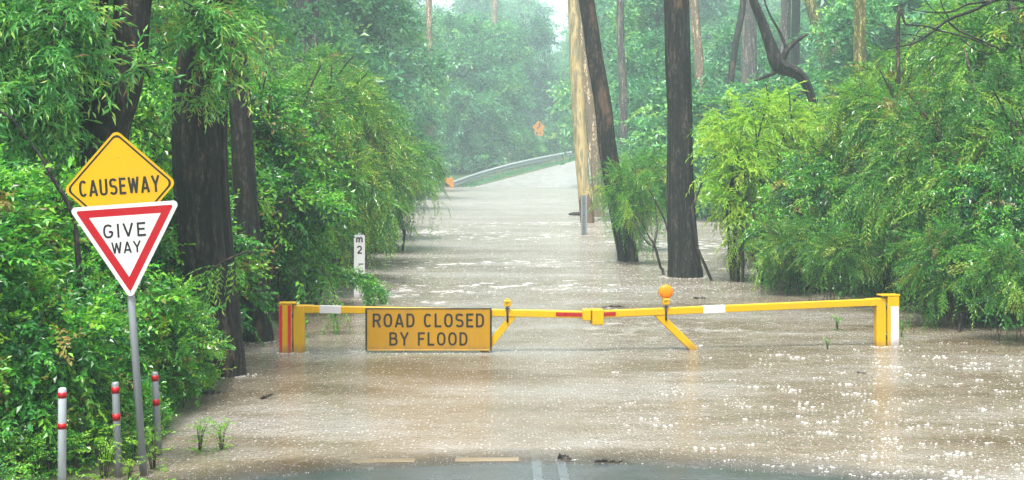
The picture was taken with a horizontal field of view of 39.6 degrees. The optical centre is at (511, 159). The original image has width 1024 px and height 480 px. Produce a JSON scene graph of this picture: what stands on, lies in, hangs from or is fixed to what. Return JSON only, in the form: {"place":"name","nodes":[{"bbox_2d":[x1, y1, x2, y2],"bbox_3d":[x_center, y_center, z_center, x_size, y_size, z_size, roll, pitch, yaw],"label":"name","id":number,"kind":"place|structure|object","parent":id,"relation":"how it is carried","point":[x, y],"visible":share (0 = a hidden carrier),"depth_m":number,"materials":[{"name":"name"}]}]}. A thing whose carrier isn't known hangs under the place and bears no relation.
{"place":"outdoors","nodes":[
{"label":"outdoors","id":0,"kind":"place"},
{"bbox_2d":[0,127,591,479],"bbox_3d":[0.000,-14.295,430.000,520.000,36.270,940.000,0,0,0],"label":"ground","id":1,"kind":"structure","parent":0,"point":[175,420],"depth_m":14.91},
{"bbox_2d":[11,436,55,478],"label":"plant","id":2,"kind":"object","parent":1,"relation":"on","point":[39,452],"visible":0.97,"depth_m":11.54,"materials":[{"name":"green plant"}]},
{"bbox_2d":[0,116,79,214],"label":"shrub","id":3,"kind":"object","parent":1,"relation":"on","point":[69,145],"visible":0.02,"depth_m":17.14,"materials":[{"name":"green plant"}]},
{"bbox_2d":[0,111,83,327],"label":"dead bough","id":4,"kind":"object","parent":1,"relation":"on","point":[78,261],"visible":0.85,"depth_m":13.18,"materials":[{"name":"brown plant"}]},
{"bbox_2d":[0,337,98,467],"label":"shrub","id":5,"kind":"object","parent":1,"relation":"on","point":[41,399],"visible":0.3,"depth_m":11.86,"materials":[{"name":"green plant"}]},
{"bbox_2d":[20,423,81,474],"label":"plant","id":6,"kind":"object","parent":1,"relation":"on","point":[48,467],"visible":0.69,"depth_m":11.67,"materials":[{"name":"green plant"}]},
{"bbox_2d":[58,387,66,479],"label":"bollard","id":7,"kind":"object","parent":1,"relation":"on","point":[62,411],"visible":1,"depth_m":11.37,"materials":[{"name":"white plastic"}]},
{"bbox_2d":[0,140,133,440],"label":"shrub","id":8,"kind":"object","parent":1,"relation":"on","point":[14,213],"visible":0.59,"depth_m":12.13,"materials":[{"name":"green plant"}]},
{"bbox_2d":[0,208,151,472],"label":"shrub","id":9,"kind":"object","parent":1,"relation":"on","point":[70,337],"visible":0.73,"depth_m":11.99,"materials":[{"name":"green plant"}]},
{"bbox_2d":[66,425,92,472],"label":"plant","id":10,"kind":"object","parent":1,"relation":"on","point":[69,441],"visible":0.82,"depth_m":11.88,"materials":[{"name":"green plant"}]},
{"bbox_2d":[67,411,112,464],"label":"plant","id":11,"kind":"object","parent":1,"relation":"on","point":[89,455],"visible":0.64,"depth_m":12.19,"materials":[{"name":"green plant"}]},
{"bbox_2d":[0,136,185,376],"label":"shrub","id":12,"kind":"object","parent":1,"relation":"on","point":[65,232],"visible":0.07,"depth_m":13.97,"materials":[{"name":"green plant"}]},
{"bbox_2d":[0,0,192,303],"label":"tree","id":13,"kind":"object","parent":1,"relation":"on","point":[33,90],"visible":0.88,"depth_m":14.71,"materials":[{"name":"green plant"}]},
{"bbox_2d":[66,404,137,478],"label":"plant","id":14,"kind":"object","parent":1,"relation":"on","point":[100,439],"visible":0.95,"depth_m":11.73,"materials":[{"name":"green plant"}]},
{"bbox_2d":[69,346,135,441],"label":"shrub","id":15,"kind":"object","parent":1,"relation":"on","point":[105,405],"visible":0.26,"depth_m":12.81,"materials":[{"name":"green plant"}]},
{"bbox_2d":[25,247,184,427],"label":"shrub","id":16,"kind":"object","parent":1,"relation":"on","point":[146,385],"visible":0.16,"depth_m":13.37,"materials":[{"name":"green plant"}]},
{"bbox_2d":[39,41,182,285],"bbox_3d":[-5.994,0.901,19.145,3.577,5.103,3.677,0,0,25],"label":"shrub","id":17,"kind":"object","parent":1,"relation":"on","point":[142,112],"visible":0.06,"depth_m":18.88,"materials":[{"name":"green plant"}]},
{"bbox_2d":[111,382,122,477],"bbox_3d":[-3.272,2.444,11.808,0.065,1.203,0.065,-2,0,0],"label":"bollard","id":18,"kind":"object","parent":1,"relation":"on","point":[115,391],"visible":0.99,"depth_m":11.78,"materials":[{"name":"metal"}]},
{"bbox_2d":[0,354,236,479],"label":"undergrowth","id":19,"kind":"object","parent":1,"relation":"on","point":[12,469],"visible":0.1,"depth_m":12.37,"materials":[{"name":"green plant"}]},
{"bbox_2d":[66,132,176,476],"bbox_3d":[-3.161,1.419,11.838,0.918,3.309,0.090,-4,0,0],"label":"road sign","id":20,"kind":"object","parent":1,"relation":"on","point":[119,186],"visible":1,"depth_m":11.80,"materials":[{"name":"metal"}]},
{"bbox_2d":[43,367,222,453],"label":"grass","id":21,"kind":"structure","parent":1,"relation":"on","point":[178,401],"depth_m":15.10,"materials":[{"name":"green plant"}]},
{"bbox_2d":[123,418,175,470],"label":"plant","id":22,"kind":"object","parent":1,"relation":"on","point":[149,455],"visible":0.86,"depth_m":12.10,"materials":[{"name":"green plant"}]},
{"bbox_2d":[59,166,251,350],"bbox_3d":[-4.583,1.769,17.620,2.531,3.625,2.623,0,0,-1],"label":"shrub","id":23,"kind":"object","parent":1,"relation":"on","point":[168,256],"visible":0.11,"depth_m":17.21,"materials":[{"name":"green plant"}]},
{"bbox_2d":[151,371,161,454],"bbox_3d":[-3.165,2.462,12.707,0.066,1.140,0.065,-3,0,0],"label":"bollard","id":24,"kind":"object","parent":1,"relation":"on","point":[155,397],"visible":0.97,"depth_m":12.68,"materials":[{"name":"metal"}]},
{"bbox_2d":[112,264,228,407],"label":"shrub","id":25,"kind":"object","parent":1,"relation":"on","point":[180,360],"visible":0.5,"depth_m":14.82,"materials":[{"name":"green plant"}]},
{"bbox_2d":[71,49,275,266],"bbox_3d":[-5.555,0.831,21.845,3.776,5.386,3.881,0,0,10],"label":"shrub","id":26,"kind":"object","parent":1,"relation":"on","point":[162,75],"visible":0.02,"depth_m":21.62,"materials":[{"name":"green plant"}]},
{"bbox_2d":[110,0,274,83],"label":"leafy tree","id":27,"kind":"object","parent":1,"relation":"on","point":[160,5],"visible":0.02,"depth_m":25.79,"materials":[{"name":"green plant"}]},
{"bbox_2d":[159,291,234,400],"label":"shrub","id":28,"kind":"object","parent":1,"relation":"on","point":[200,309],"visible":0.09,"depth_m":15.96,"materials":[{"name":"green plant"}]},
{"bbox_2d":[144,133,280,345],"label":"shrub","id":29,"kind":"object","parent":1,"relation":"on","point":[250,267],"visible":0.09,"depth_m":19.98,"materials":[{"name":"green plant"}]},
{"bbox_2d":[149,0,299,378],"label":"tree","id":30,"kind":"object","parent":1,"relation":"on","point":[200,104],"visible":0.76,"depth_m":17.16,"materials":[{"name":"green plant"}]},
{"bbox_2d":[183,250,250,335],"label":"hanging branch","id":31,"kind":"object","parent":30,"relation":"hanging from","point":[203,295],"visible":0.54,"depth_m":16.39,"materials":[{"name":"green plant"}]},
{"bbox_2d":[228,0,273,341],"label":"tree","id":32,"kind":"object","parent":1,"relation":"on","point":[245,210],"visible":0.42,"depth_m":20.64,"materials":[{"name":"brown plant"}]},
{"bbox_2d":[175,0,344,72],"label":"tree","id":33,"kind":"object","parent":1,"relation":"on","point":[296,28],"visible":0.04,"depth_m":53.03,"materials":[{"name":"green plant"}]},
{"bbox_2d":[168,63,361,319],"bbox_3d":[-4.469,1.020,23.901,3.776,5.386,3.881,0,0,-36],"label":"shrub","id":34,"kind":"object","parent":1,"relation":"on","point":[272,172],"visible":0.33,"depth_m":23.96,"materials":[{"name":"green plant"}]},
{"bbox_2d":[288,0,318,65],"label":"tree","id":35,"kind":"object","parent":1,"relation":"on","point":[315,13],"visible":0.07,"depth_m":61.49,"materials":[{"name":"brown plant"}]},
{"bbox_2d":[263,188,345,314],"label":"shrub","id":36,"kind":"object","parent":1,"relation":"on","point":[315,265],"visible":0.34,"depth_m":24.62,"materials":[{"name":"green plant"}]},
{"bbox_2d":[318,266,378,305],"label":"hanging branch","id":37,"kind":"object","parent":36,"relation":"hanging from","point":[365,289],"visible":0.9,"depth_m":25.56,"materials":[{"name":"green plant"}]},
{"bbox_2d":[254,0,364,67],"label":"tree","id":38,"kind":"object","parent":1,"relation":"on","point":[349,31],"visible":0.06,"depth_m":64.39,"materials":[{"name":"green plant"}]},
{"bbox_2d":[248,64,389,295],"bbox_3d":[-4.868,0.857,27.047,4.183,5.670,4.528,0,0,42],"label":"wattle bush","id":39,"kind":"object","parent":1,"relation":"on","point":[323,126],"visible":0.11,"depth_m":27.05,"materials":[{"name":"green plant"}]},
{"bbox_2d":[321,262,392,303],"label":"hanging branch","id":40,"kind":"object","parent":39,"relation":"hanging from","point":[379,291],"visible":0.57,"depth_m":25.98,"materials":[{"name":"green plant"}]},
{"bbox_2d":[248,31,421,249],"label":"wattle bush","id":41,"kind":"object","parent":1,"relation":"on","point":[314,55],"visible":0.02,"depth_m":40.85,"materials":[{"name":"green plant"}]},
{"bbox_2d":[278,52,418,269],"bbox_3d":[-4.972,0.604,35.074,5.437,6.471,5.485,0,0,1],"label":"wattle bush","id":42,"kind":"object","parent":1,"relation":"on","point":[362,98],"visible":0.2,"depth_m":34.13,"materials":[{"name":"green plant"}]},
{"bbox_2d":[315,111,400,283],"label":"wattle bush","id":43,"kind":"object","parent":1,"relation":"on","point":[367,217],"visible":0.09,"depth_m":30.35,"materials":[{"name":"green plant"}]},
{"bbox_2d":[348,182,410,258],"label":"hanging branch","id":44,"kind":"object","parent":43,"relation":"hanging from","point":[390,218],"visible":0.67,"depth_m":29.99,"materials":[{"name":"green plant"}]},
{"bbox_2d":[354,233,364,298],"bbox_3d":[-2.893,2.608,26.993,0.206,2.444,0.060,0,0,0],"label":"depth gauge","id":45,"kind":"object","parent":1,"relation":"on","point":[359,249],"visible":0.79,"depth_m":26.97,"materials":[{"name":"metal"}]},
{"bbox_2d":[326,0,430,139],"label":"tree","id":46,"kind":"object","parent":1,"relation":"on","point":[374,12],"visible":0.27,"depth_m":71.55,"materials":[{"name":"green plant"}]},
{"bbox_2d":[345,115,443,253],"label":"wattle bush","id":47,"kind":"object","parent":1,"relation":"on","point":[413,152],"visible":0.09,"depth_m":40.71,"materials":[{"name":"green plant"}]},
{"bbox_2d":[347,56,450,238],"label":"wattle bush","id":48,"kind":"object","parent":1,"relation":"on","point":[421,196],"visible":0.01,"depth_m":46.80,"materials":[{"name":"green plant"}]},
{"bbox_2d":[361,0,459,193],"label":"tree","id":49,"kind":"object","parent":1,"relation":"on","point":[405,57],"visible":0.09,"depth_m":93.42,"materials":[{"name":"green plant"}]},
{"bbox_2d":[386,96,446,183],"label":"tree","id":50,"kind":"object","parent":1,"relation":"on","point":[429,151],"visible":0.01,"depth_m":76.38,"materials":[{"name":"green plant"}]},
{"bbox_2d":[390,0,456,176],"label":"tree","id":51,"kind":"object","parent":1,"relation":"on","point":[438,40],"visible":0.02,"depth_m":138.93,"materials":[{"name":"green plant"}]},
{"bbox_2d":[393,24,462,182],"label":"tree","id":52,"kind":"object","parent":1,"relation":"on","point":[433,117],"visible":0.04,"depth_m":116.56,"materials":[{"name":"green plant"}]},
{"bbox_2d":[278,298,590,352],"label":"flood gate","id":53,"kind":"structure","parent":1,"relation":"on","point":[421,329],"depth_m":19.40,"materials":[{"name":"metal"}]},
{"bbox_2d":[432,8,536,173],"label":"tree","id":54,"kind":"object","parent":1,"relation":"on","point":[478,92],"visible":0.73,"depth_m":159.90,"materials":[{"name":"green plant"}]},
{"bbox_2d":[454,9,541,126],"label":"tree","id":55,"kind":"object","parent":1,"relation":"on","point":[514,33],"visible":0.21,"depth_m":176.05,"materials":[{"name":"green plant"}]},
{"bbox_2d":[445,149,587,187],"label":"guard rail","id":56,"kind":"object","parent":1,"relation":"on","point":[452,183],"visible":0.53,"depth_m":151.08,"materials":[{"name":"metal"}]},
{"bbox_2d":[459,156,588,186],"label":"grass","id":57,"kind":"structure","parent":1,"relation":"on","point":[480,181],"depth_m":151.75,"materials":[{"name":"green plant"}]},
{"bbox_2d":[508,124,549,162],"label":"tree","id":58,"kind":"object","parent":1,"relation":"on","point":[534,145],"visible":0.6,"depth_m":169.13,"materials":[{"name":"green plant"}]},
{"bbox_2d":[536,121,573,154],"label":"tree","id":59,"kind":"object","parent":1,"relation":"on","point":[552,136],"visible":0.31,"depth_m":184.03,"materials":[{"name":"green plant"}]},
{"bbox_2d":[568,0,594,222],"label":"tree","id":60,"kind":"object","parent":1,"relation":"on","point":[579,130],"visible":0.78,"depth_m":59.18,"materials":[{"name":"beige plant"}]},
{"bbox_2d":[578,0,604,216],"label":"tree","id":61,"kind":"object","parent":1,"relation":"on","point":[593,147],"visible":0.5,"depth_m":65.78,"materials":[{"name":"beige plant"}]},
{"bbox_2d":[579,0,637,261],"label":"tree","id":62,"kind":"object","parent":1,"relation":"on","point":[603,108],"visible":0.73,"depth_m":36.80,"materials":[{"name":"brown plant"}]},
{"bbox_2d":[616,0,627,152],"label":"tree","id":63,"kind":"object","parent":1,"relation":"on","point":[623,108],"visible":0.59,"depth_m":77.82,"materials":[{"name":"grey plant"}]},
{"bbox_2d":[582,147,666,263],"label":"feathery shrub","id":64,"kind":"object","parent":1,"relation":"on","point":[630,203],"visible":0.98,"depth_m":35.78,"materials":[{"name":"green plant"}]},
{"bbox_2d":[253,0,1019,164],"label":"forest","id":65,"kind":"object","parent":1,"relation":"on","point":[551,83],"visible":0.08,"depth_m":195.78,"materials":[{"name":"green plant"}]},
{"bbox_2d":[589,0,706,186],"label":"tree","id":66,"kind":"object","parent":1,"relation":"on","point":[651,17],"visible":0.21,"depth_m":99.73,"materials":[{"name":"green plant"}]},
{"bbox_2d":[602,134,706,251],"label":"feathery shrub","id":67,"kind":"object","parent":1,"relation":"on","point":[653,159],"visible":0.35,"depth_m":40.85,"materials":[{"name":"green plant"}]},
{"bbox_2d":[604,26,733,138],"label":"tree","id":68,"kind":"object","parent":1,"relation":"on","point":[648,64],"visible":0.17,"depth_m":85.55,"materials":[{"name":"green plant"}]},
{"bbox_2d":[664,0,702,277],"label":"tree","id":69,"kind":"object","parent":1,"relation":"on","point":[684,260],"visible":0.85,"depth_m":31.83,"materials":[{"name":"brown plant"}]},
{"bbox_2d":[621,75,745,219],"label":"tree","id":70,"kind":"object","parent":1,"relation":"on","point":[655,122],"visible":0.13,"depth_m":65.36,"materials":[{"name":"green plant"}]},
{"bbox_2d":[690,0,704,94],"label":"tree","id":71,"kind":"object","parent":1,"relation":"on","point":[697,43],"visible":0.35,"depth_m":71.80,"materials":[{"name":"beige plant"}]},
{"bbox_2d":[638,17,777,116],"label":"tree","id":72,"kind":"object","parent":1,"relation":"on","point":[721,58],"visible":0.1,"depth_m":93.69,"materials":[{"name":"green plant"}]},
{"bbox_2d":[727,0,746,101],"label":"tree","id":73,"kind":"object","parent":1,"relation":"on","point":[735,42],"visible":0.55,"depth_m":71.86,"materials":[{"name":"brown plant"}]},
{"bbox_2d":[685,87,797,284],"bbox_3d":[5.054,1.158,30.856,2.752,5.489,2.915,0,0,20],"label":"sapling","id":74,"kind":"object","parent":1,"relation":"on","point":[743,160],"visible":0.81,"depth_m":30.50,"materials":[{"name":"green plant"}]},
{"bbox_2d":[590,284,899,349],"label":"flood gate","id":75,"kind":"structure","parent":1,"relation":"on","point":[886,319],"depth_m":19.85,"materials":[{"name":"metal"}]},
{"bbox_2d":[652,58,838,218],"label":"tree","id":76,"kind":"object","parent":1,"relation":"on","point":[741,89],"visible":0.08,"depth_m":60.69,"materials":[{"name":"green plant"}]},
{"bbox_2d":[741,0,756,102],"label":"tree","id":77,"kind":"object","parent":1,"relation":"on","point":[749,47],"visible":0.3,"depth_m":83.62,"materials":[{"name":"grey plant"}]},
{"bbox_2d":[712,0,820,87],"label":"tree","id":78,"kind":"object","parent":1,"relation":"on","point":[804,27],"visible":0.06,"depth_m":110.61,"materials":[{"name":"green plant"}]},
{"bbox_2d":[717,157,815,284],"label":"wattle bush","id":79,"kind":"object","parent":1,"relation":"on","point":[763,183],"visible":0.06,"depth_m":30.95,"materials":[{"name":"green plant"}]},
{"bbox_2d":[709,80,825,265],"bbox_3d":[6.436,1.042,34.096,3.130,5.893,2.954,0,0,-5],"label":"sapling","id":80,"kind":"object","parent":1,"relation":"on","point":[793,143],"visible":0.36,"depth_m":33.66,"materials":[{"name":"green plant"}]},
{"bbox_2d":[749,0,816,117],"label":"gnarled tree","id":81,"kind":"object","parent":1,"relation":"on","point":[779,64],"visible":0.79,"depth_m":40.90,"materials":[{"name":"brown plant"}]},
{"bbox_2d":[779,0,790,80],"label":"tree","id":82,"kind":"object","parent":1,"relation":"on","point":[785,17],"visible":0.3,"depth_m":79.75,"materials":[{"name":"grey plant"}]},
{"bbox_2d":[790,0,800,67],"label":"tree","id":83,"kind":"object","parent":1,"relation":"on","point":[795,31],"visible":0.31,"depth_m":81.78,"materials":[{"name":"grey plant"}]},
{"bbox_2d":[714,46,876,186],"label":"tree","id":84,"kind":"object","parent":1,"relation":"on","point":[831,77],"visible":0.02,"depth_m":62.45,"materials":[{"name":"green plant"}]},
{"bbox_2d":[739,142,866,292],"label":"shrub","id":85,"kind":"object","parent":1,"relation":"on","point":[786,194],"visible":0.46,"depth_m":28.62,"materials":[{"name":"green plant"}]},
{"bbox_2d":[804,0,832,67],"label":"tree","id":86,"kind":"object","parent":1,"relation":"on","point":[811,6],"visible":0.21,"depth_m":69.77,"materials":[{"name":"brown plant"}]},
{"bbox_2d":[740,67,934,291],"bbox_3d":[7.206,0.987,29.609,4.893,5.824,4.936,0,0,12],"label":"wattle bush","id":87,"kind":"object","parent":1,"relation":"on","point":[838,121],"visible":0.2,"depth_m":28.96,"materials":[{"name":"green plant"}]},
{"bbox_2d":[786,0,928,103],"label":"tree","id":88,"kind":"object","parent":1,"relation":"on","point":[885,30],"visible":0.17,"depth_m":61.05,"materials":[{"name":"green plant"}]},
{"bbox_2d":[853,0,865,83],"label":"tree","id":89,"kind":"object","parent":1,"relation":"on","point":[859,52],"visible":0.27,"depth_m":43.84,"materials":[{"name":"brown plant"}]},
{"bbox_2d":[792,30,928,158],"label":"wattle bush","id":90,"kind":"object","parent":1,"relation":"on","point":[873,70],"visible":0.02,"depth_m":35.56,"materials":[{"name":"green plant"}]},
{"bbox_2d":[821,173,928,297],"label":"shrub","id":91,"kind":"object","parent":1,"relation":"on","point":[873,290],"visible":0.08,"depth_m":27.31,"materials":[{"name":"green plant"}]},
{"bbox_2d":[807,64,982,304],"bbox_3d":[8.220,1.040,26.967,4.320,5.855,4.675,0,0,38],"label":"wattle bush","id":92,"kind":"object","parent":1,"relation":"on","point":[880,112],"visible":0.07,"depth_m":26.51,"materials":[{"name":"green plant"}]},
{"bbox_2d":[846,40,1023,318],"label":"wattle bush","id":93,"kind":"object","parent":1,"relation":"on","point":[1009,90],"visible":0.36,"depth_m":24.14,"materials":[{"name":"green plant"}]},
{"bbox_2d":[872,0,1019,104],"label":"wattle bush","id":94,"kind":"object","parent":1,"relation":"on","point":[932,47],"visible":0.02,"depth_m":33.47,"materials":[{"name":"green plant"}]},
{"bbox_2d":[886,0,1023,52],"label":"bare tree","id":95,"kind":"object","parent":1,"relation":"on","point":[985,3],"visible":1,"depth_m":23.99,"materials":[{"name":"brown plant"}]},
{"bbox_2d":[897,155,1023,330],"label":"shrub","id":96,"kind":"object","parent":1,"relation":"on","point":[1016,216],"visible":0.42,"depth_m":22.34,"materials":[{"name":"green plant"}]},
{"bbox_2d":[905,0,1023,100],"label":"wattle bush","id":97,"kind":"object","parent":1,"relation":"on","point":[994,31],"visible":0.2,"depth_m":29.37,"materials":[{"name":"green plant"}]},
{"bbox_2d":[914,89,1023,320],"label":"wattle bush","id":98,"kind":"object","parent":1,"relation":"on","point":[1011,162],"visible":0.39,"depth_m":22.84,"materials":[{"name":"green plant"}]},
{"bbox_2d":[412,0,568,54],"label":"sky","id":99,"kind":"structure","parent":0,"point":[560,6],"materials":[{"name":"white"}]},
{"bbox_2d":[476,158,591,187],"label":"road","id":100,"kind":"structure","parent":0,"point":[561,176],"depth_m":144.64,"materials":[{"name":"grey asphalt"}]},
{"bbox_2d":[176,456,924,479],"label":"road","id":101,"kind":"structure","parent":0,"point":[584,468],"depth_m":11.97,"materials":[{"name":"grey asphalt"}]},
{"bbox_2d":[359,456,568,479],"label":"road marking","id":102,"kind":"object","parent":101,"relation":"on","point":[537,469],"visible":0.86,"depth_m":12.44,"materials":[{"name":"paint"}]},
{"bbox_2d":[85,186,1023,479],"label":"water","id":103,"kind":"structure","parent":0,"point":[345,388],"depth_m":17.20,"materials":[{"name":"brown liquid"}]},
{"bbox_2d":[317,266,351,334],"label":"hanging branch","id":104,"kind":"object","parent":103,"relation":"on","point":[335,329],"visible":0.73,"depth_m":21.49,"materials":[{"name":"green plant"}]},
{"bbox_2d":[138,235,1023,479],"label":"foam","id":105,"kind":"object","parent":103,"relation":"on","point":[746,406],"visible":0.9,"depth_m":14.14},
{"bbox_2d":[740,206,826,295],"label":"feathery shrub","id":106,"kind":"object","parent":103,"relation":"on","point":[789,242],"visible":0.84,"depth_m":27.56,"materials":[{"name":"green plant"}]},
{"bbox_2d":[785,213,897,300],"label":"feathery shrub","id":107,"kind":"object","parent":103,"relation":"on","point":[842,243],"visible":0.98,"depth_m":25.50,"materials":[{"name":"green plant"}]},
{"bbox_2d":[868,205,1003,329],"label":"feathery shrub","id":108,"kind":"object","parent":103,"relation":"on","point":[921,263],"visible":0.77,"depth_m":22.21,"materials":[{"name":"green plant"}]},
{"bbox_2d":[936,221,1023,341],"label":"feathery shrub","id":109,"kind":"object","parent":103,"relation":"on","point":[1015,289],"visible":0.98,"depth_m":20.49,"materials":[{"name":"green plant"}]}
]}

